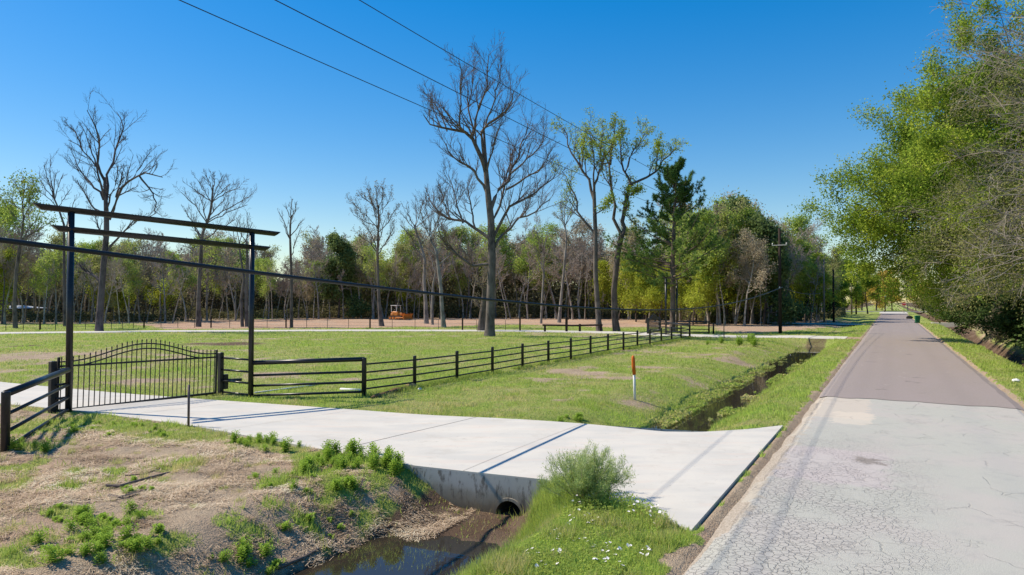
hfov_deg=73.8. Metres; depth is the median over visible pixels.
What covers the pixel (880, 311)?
cross road
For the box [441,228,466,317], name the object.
bare tree
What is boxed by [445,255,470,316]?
leafy tree
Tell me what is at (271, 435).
leafy weed
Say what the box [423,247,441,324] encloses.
bare tree
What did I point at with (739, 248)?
leafy tree
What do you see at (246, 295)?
bare tree
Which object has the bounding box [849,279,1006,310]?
roadside thicket
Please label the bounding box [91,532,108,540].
leafy weed
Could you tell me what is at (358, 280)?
leafy tree
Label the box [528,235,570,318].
leafy tree
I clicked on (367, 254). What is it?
leafy tree
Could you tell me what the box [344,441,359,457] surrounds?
leafy weed
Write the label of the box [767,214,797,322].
budding tree
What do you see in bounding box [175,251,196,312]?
budding tree
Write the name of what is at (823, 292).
utility pole
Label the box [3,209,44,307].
bare tree
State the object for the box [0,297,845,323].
undergrowth
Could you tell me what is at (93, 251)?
telephone cable
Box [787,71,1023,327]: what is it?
oak tree
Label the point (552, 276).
slim tree
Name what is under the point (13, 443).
leafy weed
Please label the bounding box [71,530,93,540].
leafy weed
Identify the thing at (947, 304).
shrub
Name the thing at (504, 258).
bare tree
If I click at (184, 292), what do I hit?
leafy tree
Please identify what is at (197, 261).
bare tree
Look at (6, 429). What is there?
pipe fence panel
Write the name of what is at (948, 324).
culvert wall
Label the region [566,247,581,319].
slim tree
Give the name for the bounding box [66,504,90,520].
leafy weed
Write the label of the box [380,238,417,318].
leafy tree
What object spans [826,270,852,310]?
oak tree
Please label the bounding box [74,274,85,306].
slim tree
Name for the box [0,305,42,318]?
house
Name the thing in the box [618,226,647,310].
leafy tree
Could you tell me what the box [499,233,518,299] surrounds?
bare tree
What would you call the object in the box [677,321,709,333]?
pipe fence panel
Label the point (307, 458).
leafy weed
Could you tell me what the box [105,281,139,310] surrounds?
young leafy tree
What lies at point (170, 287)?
slim tree
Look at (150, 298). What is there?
slim tree
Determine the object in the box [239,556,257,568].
leafy weed
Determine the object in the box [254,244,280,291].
leafy tree
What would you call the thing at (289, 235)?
bare tree
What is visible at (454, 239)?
leafy tree
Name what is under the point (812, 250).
leafy tree
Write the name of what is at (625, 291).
slim tree
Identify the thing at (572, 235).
budding tree
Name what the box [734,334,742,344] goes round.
leafy weed
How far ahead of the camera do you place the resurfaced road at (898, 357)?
28.32 m
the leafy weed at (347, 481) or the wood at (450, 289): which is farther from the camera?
the wood at (450, 289)
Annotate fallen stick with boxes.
[105,471,169,486]
[107,488,148,498]
[125,464,159,475]
[277,539,336,569]
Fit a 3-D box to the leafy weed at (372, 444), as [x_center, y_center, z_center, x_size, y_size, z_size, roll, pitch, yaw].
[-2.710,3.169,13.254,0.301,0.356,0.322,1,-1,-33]
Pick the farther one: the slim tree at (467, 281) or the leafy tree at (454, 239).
the leafy tree at (454, 239)
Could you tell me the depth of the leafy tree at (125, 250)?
104.48 m
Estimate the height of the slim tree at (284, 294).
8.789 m
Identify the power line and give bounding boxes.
[179,0,770,244]
[275,0,786,244]
[359,0,768,225]
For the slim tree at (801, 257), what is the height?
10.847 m
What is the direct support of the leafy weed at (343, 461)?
on the ground at (202, 525)
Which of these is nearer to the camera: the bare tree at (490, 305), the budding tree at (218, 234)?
the bare tree at (490, 305)
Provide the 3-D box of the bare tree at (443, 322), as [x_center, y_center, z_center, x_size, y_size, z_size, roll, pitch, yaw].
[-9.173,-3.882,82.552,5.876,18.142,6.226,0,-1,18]
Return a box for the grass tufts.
[0,424,418,574]
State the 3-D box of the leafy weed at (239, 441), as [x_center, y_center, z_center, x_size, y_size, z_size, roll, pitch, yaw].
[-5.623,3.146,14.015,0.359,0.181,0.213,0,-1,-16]
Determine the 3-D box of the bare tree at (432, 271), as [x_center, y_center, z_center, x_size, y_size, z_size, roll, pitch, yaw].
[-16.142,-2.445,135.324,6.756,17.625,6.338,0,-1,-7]
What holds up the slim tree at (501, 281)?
on the ground at (202, 525)
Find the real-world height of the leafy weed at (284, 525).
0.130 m
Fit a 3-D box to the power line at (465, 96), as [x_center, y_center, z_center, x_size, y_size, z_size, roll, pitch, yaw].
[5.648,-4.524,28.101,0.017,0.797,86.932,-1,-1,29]
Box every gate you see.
[56,339,217,410]
[648,313,658,332]
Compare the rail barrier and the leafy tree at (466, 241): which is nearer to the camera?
the rail barrier
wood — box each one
[4,241,816,316]
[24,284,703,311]
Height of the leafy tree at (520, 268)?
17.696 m
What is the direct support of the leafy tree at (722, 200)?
on the ground at (202, 525)
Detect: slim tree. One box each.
[0,226,11,256]
[0,228,16,323]
[21,248,35,322]
[41,256,54,323]
[54,268,66,322]
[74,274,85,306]
[76,253,95,323]
[78,260,98,297]
[80,261,97,320]
[107,259,129,322]
[109,261,123,323]
[146,283,156,322]
[158,257,183,321]
[172,248,197,322]
[184,250,202,320]
[187,268,208,321]
[209,259,224,319]
[219,281,230,319]
[235,252,257,319]
[266,267,277,319]
[280,271,288,318]
[294,259,307,319]
[310,264,319,317]
[336,265,349,318]
[356,255,366,317]
[364,248,383,318]
[366,261,376,318]
[388,250,406,312]
[388,251,403,304]
[416,278,422,318]
[420,245,445,318]
[439,251,449,318]
[458,251,474,318]
[460,242,475,318]
[495,256,506,318]
[496,249,510,318]
[515,275,529,317]
[532,248,557,318]
[543,252,562,310]
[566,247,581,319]
[573,246,592,319]
[618,245,639,319]
[704,230,731,324]
[712,250,733,324]
[735,234,756,324]
[749,253,768,324]
[750,241,763,323]
[777,248,804,324]
[808,250,830,322]
[815,260,824,321]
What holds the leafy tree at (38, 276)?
on the ground at (202, 525)
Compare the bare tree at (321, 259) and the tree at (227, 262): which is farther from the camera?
the bare tree at (321, 259)
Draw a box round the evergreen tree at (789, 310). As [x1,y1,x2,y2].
[733,207,815,324]
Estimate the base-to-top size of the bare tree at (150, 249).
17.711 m
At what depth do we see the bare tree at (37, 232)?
114.23 m
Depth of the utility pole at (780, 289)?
65.94 m
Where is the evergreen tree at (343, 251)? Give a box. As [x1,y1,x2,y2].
[313,227,374,318]
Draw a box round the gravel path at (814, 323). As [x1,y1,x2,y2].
[738,322,864,324]
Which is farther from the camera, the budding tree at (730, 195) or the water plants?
the budding tree at (730, 195)
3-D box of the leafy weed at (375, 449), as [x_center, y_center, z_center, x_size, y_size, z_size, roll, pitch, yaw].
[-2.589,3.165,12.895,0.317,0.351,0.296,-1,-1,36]
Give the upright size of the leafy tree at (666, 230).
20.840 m
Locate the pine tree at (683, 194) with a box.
[601,156,732,332]
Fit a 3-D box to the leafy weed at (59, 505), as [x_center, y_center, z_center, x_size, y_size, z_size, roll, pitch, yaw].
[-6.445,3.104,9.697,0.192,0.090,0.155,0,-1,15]
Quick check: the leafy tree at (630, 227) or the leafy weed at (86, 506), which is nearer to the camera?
the leafy weed at (86, 506)
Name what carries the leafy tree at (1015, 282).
on the ground at (202, 525)
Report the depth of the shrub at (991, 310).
59.71 m
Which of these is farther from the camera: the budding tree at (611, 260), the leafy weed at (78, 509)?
the budding tree at (611, 260)
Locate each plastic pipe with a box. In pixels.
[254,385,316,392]
[340,388,361,390]
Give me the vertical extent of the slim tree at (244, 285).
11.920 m
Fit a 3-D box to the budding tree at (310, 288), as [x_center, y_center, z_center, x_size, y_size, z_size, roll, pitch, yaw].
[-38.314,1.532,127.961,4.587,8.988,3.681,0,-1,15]
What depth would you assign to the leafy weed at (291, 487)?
10.96 m
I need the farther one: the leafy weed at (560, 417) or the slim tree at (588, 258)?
the slim tree at (588, 258)
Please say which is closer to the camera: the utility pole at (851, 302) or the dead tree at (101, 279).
the dead tree at (101, 279)
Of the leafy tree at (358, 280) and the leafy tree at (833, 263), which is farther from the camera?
the leafy tree at (358, 280)
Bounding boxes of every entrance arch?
[32,202,279,411]
[663,276,678,334]
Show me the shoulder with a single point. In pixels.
(730, 519)
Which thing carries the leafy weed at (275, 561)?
on the ground at (202, 525)
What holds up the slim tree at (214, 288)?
on the ground at (202, 525)
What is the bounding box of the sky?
[0,0,1023,302]
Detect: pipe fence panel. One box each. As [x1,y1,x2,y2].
[0,367,71,453]
[253,357,366,396]
[665,322,690,336]
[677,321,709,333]
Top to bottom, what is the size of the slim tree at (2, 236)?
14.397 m
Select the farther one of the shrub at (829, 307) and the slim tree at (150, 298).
the shrub at (829, 307)
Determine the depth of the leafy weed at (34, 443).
13.70 m
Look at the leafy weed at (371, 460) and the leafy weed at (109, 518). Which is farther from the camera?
the leafy weed at (371, 460)
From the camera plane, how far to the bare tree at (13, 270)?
97.02 m
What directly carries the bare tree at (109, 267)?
on the ground at (202, 525)
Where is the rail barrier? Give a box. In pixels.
[542,324,602,330]
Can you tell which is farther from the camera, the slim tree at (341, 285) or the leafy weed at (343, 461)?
the slim tree at (341, 285)
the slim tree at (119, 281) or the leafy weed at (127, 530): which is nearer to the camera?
the leafy weed at (127, 530)
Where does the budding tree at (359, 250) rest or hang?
on the ground at (202, 525)
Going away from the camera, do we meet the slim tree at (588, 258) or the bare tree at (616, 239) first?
the slim tree at (588, 258)
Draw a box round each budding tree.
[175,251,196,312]
[189,229,232,307]
[206,239,238,318]
[212,234,238,310]
[237,250,262,305]
[296,273,316,316]
[298,230,324,276]
[345,229,372,317]
[358,232,388,312]
[401,227,451,317]
[503,237,523,306]
[554,224,592,317]
[572,217,608,317]
[602,227,638,319]
[721,185,769,241]
[722,239,758,324]
[726,227,777,325]
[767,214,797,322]
[792,224,830,317]
[878,0,1023,325]
[898,276,910,310]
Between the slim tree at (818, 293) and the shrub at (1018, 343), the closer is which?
the shrub at (1018, 343)
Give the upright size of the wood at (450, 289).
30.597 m
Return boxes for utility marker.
[631,355,635,399]
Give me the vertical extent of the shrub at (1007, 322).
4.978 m
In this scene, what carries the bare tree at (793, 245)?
on the ground at (202, 525)
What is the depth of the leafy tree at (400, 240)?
133.89 m
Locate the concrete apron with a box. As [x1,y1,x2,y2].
[879,312,907,313]
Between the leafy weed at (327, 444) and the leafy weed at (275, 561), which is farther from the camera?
the leafy weed at (327, 444)
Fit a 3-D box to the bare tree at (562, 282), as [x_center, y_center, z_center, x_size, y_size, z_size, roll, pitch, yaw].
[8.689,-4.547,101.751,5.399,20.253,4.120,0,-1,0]
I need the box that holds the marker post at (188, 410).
[187,385,189,426]
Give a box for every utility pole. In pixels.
[772,228,786,333]
[823,260,824,321]
[832,269,834,321]
[851,285,852,313]
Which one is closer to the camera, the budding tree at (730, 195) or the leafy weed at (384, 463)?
the leafy weed at (384, 463)
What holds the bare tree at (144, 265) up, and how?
on the ground at (202, 525)
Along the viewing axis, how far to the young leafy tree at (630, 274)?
107.24 m
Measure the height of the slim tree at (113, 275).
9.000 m
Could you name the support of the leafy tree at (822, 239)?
on the ground at (202, 525)
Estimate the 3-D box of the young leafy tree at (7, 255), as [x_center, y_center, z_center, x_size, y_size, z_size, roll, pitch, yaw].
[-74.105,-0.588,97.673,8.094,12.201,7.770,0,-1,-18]
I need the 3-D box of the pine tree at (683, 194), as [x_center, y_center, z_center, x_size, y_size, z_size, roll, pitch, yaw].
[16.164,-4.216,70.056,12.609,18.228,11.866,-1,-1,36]
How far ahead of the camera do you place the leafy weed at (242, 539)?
9.22 m
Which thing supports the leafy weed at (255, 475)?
on the ground at (202, 525)
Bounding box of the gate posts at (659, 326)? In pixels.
[647,317,669,333]
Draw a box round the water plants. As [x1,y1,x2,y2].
[638,358,813,428]
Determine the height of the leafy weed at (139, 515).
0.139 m
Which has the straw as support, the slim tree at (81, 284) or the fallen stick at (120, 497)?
the fallen stick at (120, 497)
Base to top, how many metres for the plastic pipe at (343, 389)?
0.108 m
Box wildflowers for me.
[525,490,660,567]
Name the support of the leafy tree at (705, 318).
on the ground at (202, 525)
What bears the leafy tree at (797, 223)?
on the ground at (202, 525)
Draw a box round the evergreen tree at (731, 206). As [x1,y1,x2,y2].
[679,188,760,322]
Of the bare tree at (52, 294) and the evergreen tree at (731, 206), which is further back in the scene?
the bare tree at (52, 294)
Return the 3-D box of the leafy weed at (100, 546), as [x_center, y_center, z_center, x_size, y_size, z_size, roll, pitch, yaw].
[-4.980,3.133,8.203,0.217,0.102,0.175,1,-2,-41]
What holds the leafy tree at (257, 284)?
on the ground at (202, 525)
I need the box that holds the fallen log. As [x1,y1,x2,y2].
[370,387,404,398]
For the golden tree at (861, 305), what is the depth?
239.25 m
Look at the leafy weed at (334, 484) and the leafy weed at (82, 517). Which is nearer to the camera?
the leafy weed at (82, 517)
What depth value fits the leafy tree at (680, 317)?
104.09 m
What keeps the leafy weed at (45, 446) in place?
on the ground at (202, 525)
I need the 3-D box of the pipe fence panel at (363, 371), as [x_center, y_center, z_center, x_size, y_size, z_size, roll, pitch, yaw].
[-6.626,3.057,22.396,3.674,1.542,0.160,0,-1,-2]
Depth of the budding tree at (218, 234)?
133.82 m
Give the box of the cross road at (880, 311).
[846,311,911,311]
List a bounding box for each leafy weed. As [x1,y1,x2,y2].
[7,442,26,451]
[10,436,18,450]
[19,528,49,547]
[30,439,38,448]
[38,438,51,452]
[39,541,77,563]
[40,508,53,516]
[51,515,59,520]
[52,502,66,509]
[54,517,68,522]
[60,518,87,533]
[65,423,78,434]
[65,539,100,556]
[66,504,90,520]
[67,513,91,524]
[70,505,92,519]
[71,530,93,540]
[76,502,94,513]
[81,524,114,539]
[83,510,98,520]
[87,515,101,526]
[88,542,106,553]
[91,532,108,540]
[91,534,106,546]
[92,530,114,550]
[92,549,116,564]
[95,524,112,539]
[98,512,113,521]
[103,516,116,522]
[105,523,139,538]
[108,518,120,526]
[110,535,149,554]
[118,540,129,548]
[120,485,138,493]
[120,499,147,513]
[122,516,135,525]
[124,475,137,482]
[124,536,143,553]
[133,508,152,519]
[136,533,162,548]
[148,523,165,535]
[212,548,233,562]
[228,542,254,557]
[229,429,239,442]
[230,436,246,444]
[233,535,252,559]
[235,554,246,562]
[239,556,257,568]
[242,438,253,446]
[247,472,258,480]
[255,432,262,439]
[258,538,274,556]
[258,566,274,574]
[259,444,274,451]
[260,434,274,442]
[263,482,273,488]
[267,467,279,474]
[268,431,278,440]
[270,436,277,444]
[271,557,286,568]
[276,520,293,530]
[281,436,293,451]
[287,478,298,491]
[297,460,316,473]
[301,454,315,467]
[304,512,315,520]
[319,455,325,466]
[320,439,337,454]
[322,445,335,461]
[324,477,340,489]
[328,439,341,452]
[331,479,345,490]
[333,523,345,530]
[337,455,349,470]
[341,474,353,486]
[343,476,360,486]
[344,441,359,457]
[345,451,354,462]
[346,476,365,489]
[347,437,361,455]
[352,456,362,469]
[356,445,365,457]
[364,441,378,452]
[365,451,378,471]
[366,445,382,457]
[380,455,389,466]
[383,448,395,465]
[387,458,403,476]
[392,451,404,464]
[396,460,405,471]
[556,415,565,421]
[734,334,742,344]
[750,337,758,346]
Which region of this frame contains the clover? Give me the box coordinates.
[479,488,667,574]
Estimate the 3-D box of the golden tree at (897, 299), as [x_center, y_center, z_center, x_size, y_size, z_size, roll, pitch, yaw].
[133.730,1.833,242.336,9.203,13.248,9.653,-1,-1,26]
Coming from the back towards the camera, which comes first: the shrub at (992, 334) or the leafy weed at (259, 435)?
the shrub at (992, 334)
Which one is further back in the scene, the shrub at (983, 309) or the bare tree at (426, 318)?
the bare tree at (426, 318)
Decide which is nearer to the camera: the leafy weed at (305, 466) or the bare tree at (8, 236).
the leafy weed at (305, 466)
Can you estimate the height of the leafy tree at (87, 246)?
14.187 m
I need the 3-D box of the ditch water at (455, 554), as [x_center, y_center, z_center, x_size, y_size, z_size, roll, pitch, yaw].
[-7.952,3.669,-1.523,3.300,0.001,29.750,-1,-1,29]
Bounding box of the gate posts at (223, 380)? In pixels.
[48,352,247,412]
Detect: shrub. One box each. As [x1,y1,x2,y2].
[533,438,638,507]
[761,284,807,318]
[803,296,817,319]
[807,288,840,318]
[917,301,938,319]
[923,279,959,316]
[928,286,967,322]
[939,292,990,335]
[969,294,1023,347]
[972,289,1023,339]
[973,298,1011,343]
[981,294,1018,338]
[1006,292,1023,362]
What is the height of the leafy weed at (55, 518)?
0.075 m
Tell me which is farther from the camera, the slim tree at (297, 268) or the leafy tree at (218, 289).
the leafy tree at (218, 289)
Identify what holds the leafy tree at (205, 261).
on the ground at (202, 525)
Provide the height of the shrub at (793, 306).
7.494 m
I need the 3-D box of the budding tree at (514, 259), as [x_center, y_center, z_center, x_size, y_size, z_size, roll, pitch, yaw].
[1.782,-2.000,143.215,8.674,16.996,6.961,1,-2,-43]
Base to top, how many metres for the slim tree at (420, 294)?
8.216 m
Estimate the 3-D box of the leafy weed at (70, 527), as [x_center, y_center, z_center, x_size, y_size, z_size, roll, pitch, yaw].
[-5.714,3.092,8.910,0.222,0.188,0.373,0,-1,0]
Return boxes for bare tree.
[0,168,64,326]
[0,194,29,307]
[0,223,36,323]
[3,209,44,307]
[3,243,31,322]
[8,227,44,310]
[12,206,45,283]
[20,238,54,321]
[38,148,79,325]
[47,239,74,313]
[57,254,78,322]
[74,281,87,313]
[98,245,130,321]
[130,240,157,314]
[140,228,163,310]
[140,231,170,313]
[149,234,182,322]
[150,232,177,320]
[175,168,254,326]
[176,232,204,317]
[183,228,215,291]
[185,230,211,317]
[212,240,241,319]
[227,213,249,326]
[236,205,253,326]
[255,243,276,317]
[275,261,294,317]
[277,199,306,327]
[277,256,298,319]
[282,258,302,316]
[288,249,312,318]
[302,235,333,317]
[306,225,334,317]
[312,241,336,317]
[345,177,400,325]
[400,196,435,323]
[402,235,421,313]
[406,264,422,318]
[407,188,460,327]
[416,230,444,310]
[417,30,571,336]
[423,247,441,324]
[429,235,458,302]
[435,221,463,298]
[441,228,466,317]
[463,234,487,317]
[471,224,486,282]
[482,242,507,289]
[497,219,526,316]
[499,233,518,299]
[515,217,540,316]
[523,227,541,318]
[527,212,555,316]
[530,217,557,323]
[545,228,579,319]
[552,191,586,322]
[554,220,585,316]
[566,231,601,318]
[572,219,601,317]
[582,236,610,317]
[609,218,635,318]
[648,196,671,255]
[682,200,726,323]
[784,227,810,322]
[795,217,827,256]
[923,0,1023,311]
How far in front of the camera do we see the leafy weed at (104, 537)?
8.35 m
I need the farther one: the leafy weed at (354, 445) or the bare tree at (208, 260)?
the bare tree at (208, 260)
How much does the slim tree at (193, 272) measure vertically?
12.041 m
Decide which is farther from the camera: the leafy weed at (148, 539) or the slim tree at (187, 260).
the slim tree at (187, 260)
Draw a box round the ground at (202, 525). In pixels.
[0,303,1023,574]
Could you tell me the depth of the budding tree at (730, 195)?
104.17 m
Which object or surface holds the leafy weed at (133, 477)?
on the ground at (202, 525)
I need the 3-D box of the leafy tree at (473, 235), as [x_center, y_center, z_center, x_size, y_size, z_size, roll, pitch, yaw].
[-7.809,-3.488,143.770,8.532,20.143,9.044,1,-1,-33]
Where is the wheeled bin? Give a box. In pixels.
[914,316,919,322]
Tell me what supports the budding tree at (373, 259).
on the ground at (202, 525)
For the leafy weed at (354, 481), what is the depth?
11.32 m
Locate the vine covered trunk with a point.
(482, 317)
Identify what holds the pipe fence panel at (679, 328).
on the ground at (202, 525)
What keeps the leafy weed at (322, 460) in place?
on the ground at (202, 525)
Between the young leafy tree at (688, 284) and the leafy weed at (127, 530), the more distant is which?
the young leafy tree at (688, 284)
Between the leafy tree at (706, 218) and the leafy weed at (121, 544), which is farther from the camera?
the leafy tree at (706, 218)
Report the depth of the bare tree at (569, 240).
146.98 m
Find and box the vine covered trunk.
[471,262,496,330]
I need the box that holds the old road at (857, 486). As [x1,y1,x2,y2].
[684,396,1023,574]
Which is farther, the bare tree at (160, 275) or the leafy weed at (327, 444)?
the bare tree at (160, 275)
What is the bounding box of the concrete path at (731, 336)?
[0,329,846,338]
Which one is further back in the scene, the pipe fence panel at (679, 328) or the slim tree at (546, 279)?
the slim tree at (546, 279)
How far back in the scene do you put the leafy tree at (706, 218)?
90.02 m
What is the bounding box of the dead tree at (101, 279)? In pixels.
[56,88,177,330]
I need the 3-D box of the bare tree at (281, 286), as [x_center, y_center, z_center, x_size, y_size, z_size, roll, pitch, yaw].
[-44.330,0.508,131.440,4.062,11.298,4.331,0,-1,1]
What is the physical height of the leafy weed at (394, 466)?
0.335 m
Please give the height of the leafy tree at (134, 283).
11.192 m
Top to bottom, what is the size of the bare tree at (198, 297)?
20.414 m
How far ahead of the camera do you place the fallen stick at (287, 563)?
9.49 m
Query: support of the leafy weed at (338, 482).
on the ground at (202, 525)
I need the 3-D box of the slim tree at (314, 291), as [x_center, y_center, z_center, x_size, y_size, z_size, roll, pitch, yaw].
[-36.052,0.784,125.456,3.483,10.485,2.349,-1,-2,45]
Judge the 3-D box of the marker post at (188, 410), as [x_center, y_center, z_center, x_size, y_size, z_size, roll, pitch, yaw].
[-7.659,2.959,16.166,0.056,1.300,0.056,0,-1,0]
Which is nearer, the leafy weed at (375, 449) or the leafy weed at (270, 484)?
the leafy weed at (270, 484)
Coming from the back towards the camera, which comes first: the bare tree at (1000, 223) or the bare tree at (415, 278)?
the bare tree at (415, 278)
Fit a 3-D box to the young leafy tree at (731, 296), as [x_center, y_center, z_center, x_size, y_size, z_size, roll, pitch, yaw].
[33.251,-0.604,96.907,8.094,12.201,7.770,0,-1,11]
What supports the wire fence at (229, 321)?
on the ground at (202, 525)
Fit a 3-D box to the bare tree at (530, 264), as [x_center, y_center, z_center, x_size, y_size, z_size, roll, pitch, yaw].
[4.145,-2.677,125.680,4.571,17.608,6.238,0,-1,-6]
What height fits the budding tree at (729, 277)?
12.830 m
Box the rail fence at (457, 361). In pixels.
[366,326,689,389]
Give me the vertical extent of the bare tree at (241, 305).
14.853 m
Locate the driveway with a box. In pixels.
[0,382,782,530]
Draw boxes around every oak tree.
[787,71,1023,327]
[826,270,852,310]
[834,258,863,312]
[844,262,883,313]
[851,0,1023,289]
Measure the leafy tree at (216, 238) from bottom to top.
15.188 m
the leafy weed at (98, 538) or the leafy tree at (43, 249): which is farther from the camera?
the leafy tree at (43, 249)
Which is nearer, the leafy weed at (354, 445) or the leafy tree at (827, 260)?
the leafy weed at (354, 445)
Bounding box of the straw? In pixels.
[0,406,476,574]
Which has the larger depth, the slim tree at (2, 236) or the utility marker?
the slim tree at (2, 236)
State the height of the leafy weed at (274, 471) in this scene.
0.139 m
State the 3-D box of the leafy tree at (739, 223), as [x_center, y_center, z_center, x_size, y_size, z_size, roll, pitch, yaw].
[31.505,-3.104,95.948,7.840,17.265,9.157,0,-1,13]
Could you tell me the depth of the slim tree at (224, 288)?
115.69 m
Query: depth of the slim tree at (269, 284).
117.36 m
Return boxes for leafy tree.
[0,201,31,272]
[0,245,22,313]
[19,248,50,311]
[25,250,66,323]
[36,240,77,322]
[43,225,85,321]
[43,242,79,312]
[60,241,92,293]
[75,239,108,310]
[76,238,116,321]
[81,256,137,320]
[104,283,120,321]
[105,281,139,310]
[108,239,152,321]
[112,257,143,322]
[115,239,139,310]
[119,238,154,313]
[141,255,181,320]
[156,249,197,321]
[173,266,196,319]
[182,233,224,316]
[190,235,229,320]
[211,256,238,318]
[221,235,248,311]
[244,257,272,314]
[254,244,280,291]
[257,256,278,318]
[284,256,304,305]
[295,259,323,317]
[299,229,332,315]
[333,251,364,317]
[347,232,383,317]
[358,239,388,318]
[363,280,393,305]
[379,226,422,310]
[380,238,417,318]
[394,263,428,313]
[401,231,435,317]
[431,242,459,314]
[434,224,467,306]
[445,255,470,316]
[456,224,482,297]
[458,225,481,294]
[472,221,516,280]
[478,237,513,317]
[510,230,552,317]
[519,241,555,317]
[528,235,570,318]
[531,218,562,317]
[576,278,608,312]
[587,257,625,307]
[608,257,647,321]
[613,216,647,318]
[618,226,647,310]
[620,255,668,322]
[638,261,685,316]
[655,207,698,315]
[662,207,698,320]
[675,257,714,320]
[676,205,734,324]
[682,253,724,324]
[687,194,729,314]
[694,227,742,320]
[712,205,764,323]
[713,197,761,301]
[718,259,771,323]
[730,206,772,323]
[754,235,789,322]
[780,212,819,290]
[789,249,841,321]
[790,240,822,321]
[790,240,825,319]
[797,232,830,318]
[817,240,852,319]
[823,253,845,310]
[1001,262,1023,291]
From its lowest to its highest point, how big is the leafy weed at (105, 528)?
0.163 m
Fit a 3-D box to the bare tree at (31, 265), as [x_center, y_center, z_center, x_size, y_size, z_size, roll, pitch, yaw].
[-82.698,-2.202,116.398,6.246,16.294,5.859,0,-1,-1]
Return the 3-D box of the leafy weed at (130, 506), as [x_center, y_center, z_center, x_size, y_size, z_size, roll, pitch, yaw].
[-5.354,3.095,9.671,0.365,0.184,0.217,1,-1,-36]
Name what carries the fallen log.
on the ground at (202, 525)
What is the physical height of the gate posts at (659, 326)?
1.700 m
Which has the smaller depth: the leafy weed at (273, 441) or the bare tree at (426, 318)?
the leafy weed at (273, 441)
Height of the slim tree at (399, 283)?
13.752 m
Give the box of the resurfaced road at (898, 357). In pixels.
[819,313,1023,409]
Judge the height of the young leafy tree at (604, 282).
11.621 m
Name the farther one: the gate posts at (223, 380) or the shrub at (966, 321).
the shrub at (966, 321)
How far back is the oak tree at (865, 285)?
167.54 m
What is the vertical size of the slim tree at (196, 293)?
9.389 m
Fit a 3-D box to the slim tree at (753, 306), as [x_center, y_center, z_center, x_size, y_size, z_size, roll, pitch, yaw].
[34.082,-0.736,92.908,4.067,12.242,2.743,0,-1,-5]
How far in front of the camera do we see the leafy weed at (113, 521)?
9.15 m
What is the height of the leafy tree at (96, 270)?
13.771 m
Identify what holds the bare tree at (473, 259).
on the ground at (202, 525)
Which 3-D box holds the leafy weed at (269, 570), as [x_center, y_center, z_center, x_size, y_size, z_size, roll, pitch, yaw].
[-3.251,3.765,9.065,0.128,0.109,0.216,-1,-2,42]
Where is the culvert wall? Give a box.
[931,322,960,326]
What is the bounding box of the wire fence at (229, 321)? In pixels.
[12,317,520,330]
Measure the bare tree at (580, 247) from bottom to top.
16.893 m
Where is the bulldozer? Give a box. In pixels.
[388,305,412,319]
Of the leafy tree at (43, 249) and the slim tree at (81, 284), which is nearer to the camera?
the slim tree at (81, 284)
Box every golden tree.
[849,287,871,310]
[866,268,895,310]
[880,278,901,309]
[902,272,934,310]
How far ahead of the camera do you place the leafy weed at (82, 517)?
9.18 m
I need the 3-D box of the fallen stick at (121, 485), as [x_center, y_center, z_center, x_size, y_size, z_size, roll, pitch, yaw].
[-6.087,3.159,11.231,0.238,0.058,1.063,-1,-1,34]
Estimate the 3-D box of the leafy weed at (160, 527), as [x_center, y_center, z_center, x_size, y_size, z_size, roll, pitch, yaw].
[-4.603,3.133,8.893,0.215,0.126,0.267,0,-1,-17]
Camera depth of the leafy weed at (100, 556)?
8.05 m
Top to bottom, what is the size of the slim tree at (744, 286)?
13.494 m
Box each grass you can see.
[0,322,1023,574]
[348,336,693,397]
[506,470,584,544]
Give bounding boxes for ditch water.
[292,535,499,574]
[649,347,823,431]
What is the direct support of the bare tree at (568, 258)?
on the ground at (202, 525)
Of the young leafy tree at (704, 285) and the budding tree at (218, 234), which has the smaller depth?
the young leafy tree at (704, 285)
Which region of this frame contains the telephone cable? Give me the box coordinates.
[0,237,782,310]
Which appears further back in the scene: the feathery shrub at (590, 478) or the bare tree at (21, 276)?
the bare tree at (21, 276)
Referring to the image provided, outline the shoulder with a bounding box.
[683,313,1023,574]
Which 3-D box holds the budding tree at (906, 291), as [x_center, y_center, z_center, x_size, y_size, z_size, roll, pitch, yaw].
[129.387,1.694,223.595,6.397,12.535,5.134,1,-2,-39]
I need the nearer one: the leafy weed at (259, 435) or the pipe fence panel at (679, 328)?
the leafy weed at (259, 435)
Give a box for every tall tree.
[547,113,622,330]
[570,107,690,330]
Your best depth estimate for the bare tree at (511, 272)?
135.74 m
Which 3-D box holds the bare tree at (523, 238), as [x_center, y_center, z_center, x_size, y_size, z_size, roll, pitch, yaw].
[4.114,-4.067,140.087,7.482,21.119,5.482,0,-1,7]
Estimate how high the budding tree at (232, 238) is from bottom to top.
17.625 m
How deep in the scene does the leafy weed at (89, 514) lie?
9.30 m
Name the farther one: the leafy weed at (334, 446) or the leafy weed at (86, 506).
the leafy weed at (334, 446)
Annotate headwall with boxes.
[413,426,704,515]

